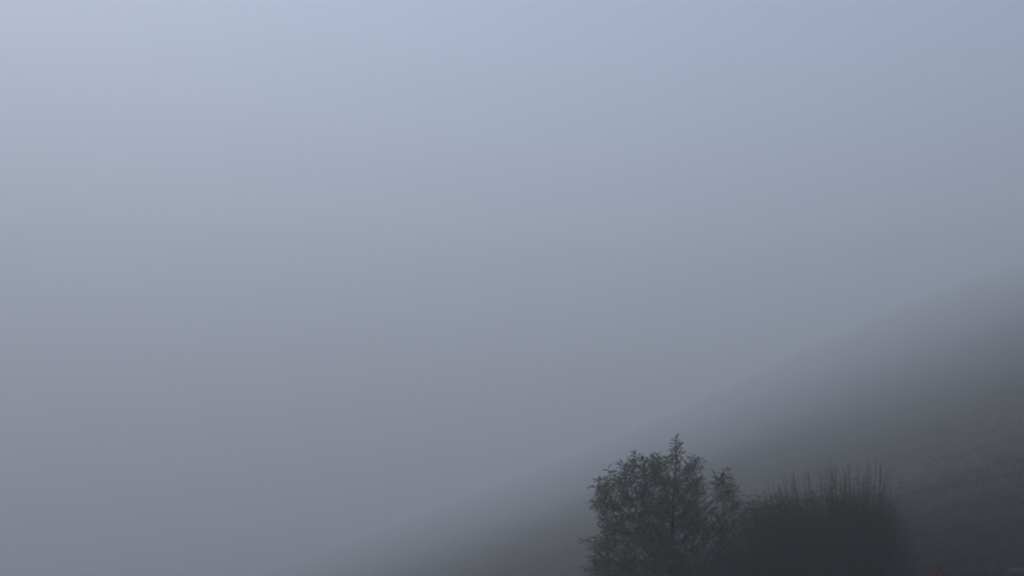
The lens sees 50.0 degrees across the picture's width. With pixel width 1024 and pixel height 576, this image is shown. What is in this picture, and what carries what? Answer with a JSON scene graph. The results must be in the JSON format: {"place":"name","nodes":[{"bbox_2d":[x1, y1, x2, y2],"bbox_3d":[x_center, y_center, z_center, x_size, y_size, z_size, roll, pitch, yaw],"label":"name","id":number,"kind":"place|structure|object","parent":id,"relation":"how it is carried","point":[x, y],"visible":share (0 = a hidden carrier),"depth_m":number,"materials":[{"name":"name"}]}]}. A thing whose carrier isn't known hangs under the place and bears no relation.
{"place":"outdoors","nodes":[
{"label":"outdoors","id":0,"kind":"place"},
{"bbox_2d":[0,263,1023,575],"bbox_3d":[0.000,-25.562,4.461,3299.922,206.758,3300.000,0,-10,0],"label":"hillside","id":1,"kind":"structure","parent":0,"point":[902,373],"depth_m":232.67,"materials":[{"name":"green plant"}]},
{"bbox_2d":[578,433,751,575],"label":"tree","id":2,"kind":"object","parent":1,"relation":"on","point":[671,557],"visible":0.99,"depth_m":23.97,"materials":[{"name":"green plant"}]},
{"bbox_2d":[721,458,919,575],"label":"twiggy bush","id":3,"kind":"object","parent":1,"relation":"on","point":[847,546],"visible":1,"depth_m":22.11,"materials":[{"name":"green plant"}]},
{"bbox_2d":[977,571,996,575],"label":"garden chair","id":4,"kind":"object","parent":1,"relation":"on","point":[985,572],"visible":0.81,"depth_m":20.22,"materials":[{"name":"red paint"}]},
{"bbox_2d":[0,0,1023,528],"label":"sky","id":5,"kind":"structure","parent":0,"point":[263,262],"materials":[{"name":"grey"}]},
{"bbox_2d":[926,565,943,575],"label":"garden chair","id":6,"kind":"object","parent":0,"point":[936,571],"visible":1,"depth_m":20.53,"materials":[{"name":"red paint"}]},
{"bbox_2d":[1005,567,1023,575],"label":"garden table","id":7,"kind":"object","parent":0,"point":[1015,571],"visible":1,"depth_m":19.49,"materials":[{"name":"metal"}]}
]}

